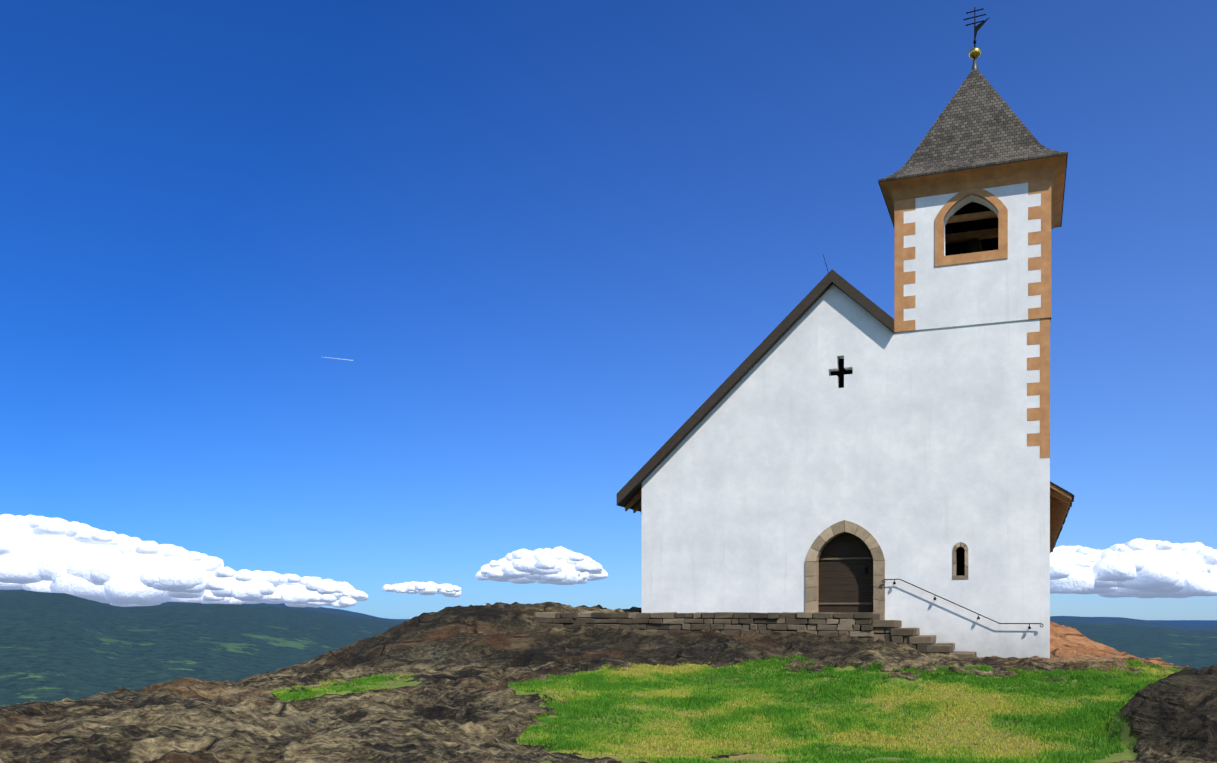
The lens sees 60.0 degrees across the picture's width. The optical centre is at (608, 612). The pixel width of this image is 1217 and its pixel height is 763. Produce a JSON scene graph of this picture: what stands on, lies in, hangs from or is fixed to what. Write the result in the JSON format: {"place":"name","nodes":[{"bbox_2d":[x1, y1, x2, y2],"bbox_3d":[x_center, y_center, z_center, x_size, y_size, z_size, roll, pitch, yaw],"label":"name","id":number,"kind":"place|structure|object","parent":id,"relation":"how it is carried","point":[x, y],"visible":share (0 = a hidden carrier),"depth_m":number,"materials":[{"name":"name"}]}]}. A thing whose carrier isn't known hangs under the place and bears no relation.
{"place":"outdoors","nodes":[
{"label":"outdoors","id":0,"kind":"place"},
{"bbox_2d":[0,589,1216,762],"bbox_3d":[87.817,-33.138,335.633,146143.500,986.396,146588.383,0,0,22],"label":"terrain","id":1,"kind":"structure","parent":0,"point":[83,680],"depth_m":21.64,"materials":[{"name":"brown stone"}]},
{"bbox_2d":[270,654,1178,762],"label":"grass","id":2,"kind":"structure","parent":1,"relation":"on","point":[727,724],"depth_m":16.47,"materials":[{"name":"green plant"}]},
{"bbox_2d":[485,603,980,658],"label":"terrace stones","id":3,"kind":"object","parent":1,"relation":"on","point":[869,626],"visible":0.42,"depth_m":24.63,"materials":[{"name":"grey stone"}]},
{"bbox_2d":[642,284,1049,657],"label":"church facade","id":4,"kind":"structure","parent":1,"relation":"on","point":[915,455],"depth_m":25.21,"materials":[{"name":"white paint"}]},
{"bbox_2d":[617,270,893,511],"bbox_3d":[9.195,-5.547,36.005,10.400,5.487,22.500,0,0,22],"label":"roof edge","id":5,"kind":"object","parent":4,"relation":"on","point":[628,492],"depth_m":26.20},
{"bbox_2d":[805,520,967,619],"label":"church door surround stones","id":6,"kind":"object","parent":4,"relation":"in","point":[824,538],"visible":0.85,"depth_m":25.40,"materials":[{"name":"beige stone"}]},
{"bbox_2d":[817,533,876,611],"bbox_3d":[5.823,-1.022,25.783,1.440,2.017,0.110,0,0,22],"label":"church door","id":7,"kind":"structure","parent":6,"relation":"in","point":[843,587],"depth_m":25.78,"materials":[{"name":"brown wood"}]},
{"bbox_2d":[882,579,1043,628],"bbox_3d":[8.168,-0.225,24.455,3.554,1.179,0.146,0,0,22],"label":"handrail","id":8,"kind":"object","parent":4,"relation":"attached to","point":[978,617],"visible":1,"depth_m":24.39,"materials":[{"name":"metal"}]},
{"bbox_2d":[815,549,882,612],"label":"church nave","id":9,"kind":"structure","parent":1,"relation":"on","point":[849,612],"depth_m":26.04,"materials":[{"name":"paint"}]},
{"bbox_2d":[0,514,1216,607],"bbox_3d":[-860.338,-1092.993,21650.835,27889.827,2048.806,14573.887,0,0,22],"label":"cloud","id":10,"kind":"structure","parent":0,"point":[54,555],"depth_m":18977.59,"materials":[{"name":"white"}]},
{"bbox_2d":[0,0,1216,619],"label":"sky","id":11,"kind":"structure","parent":0,"point":[368,295],"materials":[{"name":"blue"}]},
{"bbox_2d":[625,484,1071,552],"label":"roof eaves","id":12,"kind":"object","parent":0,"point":[1060,500],"visible":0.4,"depth_m":27.78,"materials":[{"name":"brown wood"}]},
{"bbox_2d":[1050,481,1073,552],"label":"church eave shingles","id":13,"kind":"object","parent":12,"relation":"on","point":[1066,491],"visible":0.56,"depth_m":26.38,"materials":[{"name":"brown wood"}]},
{"bbox_2d":[831,358,964,575],"bbox_3d":[6.941,-3.525,25.400,3.363,5.630,0.051,0,0,19],"label":"window","id":14,"kind":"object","parent":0,"point":[841,372],"visible":0.14,"depth_m":25.73,"materials":[{"name":"black glass"}]},
{"bbox_2d":[901,183,1050,331],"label":"church tower","id":15,"kind":"structure","parent":0,"point":[981,292],"depth_m":24.40,"materials":[{"name":"white paint"}]},
{"bbox_2d":[945,202,997,255],"bbox_3d":[9.119,-8.880,26.252,2.580,1.730,3.075,0,0,22],"label":"belfry opening","id":16,"kind":"object","parent":15,"relation":"in","point":[971,227],"visible":0.27,"depth_m":26.14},
{"bbox_2d":[879,155,1066,457],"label":"tower stone trim","id":17,"kind":"structure","parent":15,"relation":"attached to","point":[1045,177],"depth_m":24.16,"materials":[{"name":"beige stone"}]},
{"bbox_2d":[878,69,1067,225],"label":"tower roof","id":18,"kind":"structure","parent":15,"relation":"on","point":[978,123],"depth_m":24.94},
{"bbox_2d":[964,7,989,70],"bbox_3d":[9.164,-14.175,26.261,0.577,1.870,0.300,0,0,46],"label":"church finial","id":19,"kind":"object","parent":18,"relation":"on","point":[974,53],"visible":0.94,"depth_m":26.25,"materials":[{"name":"gold metal"}]}
]}

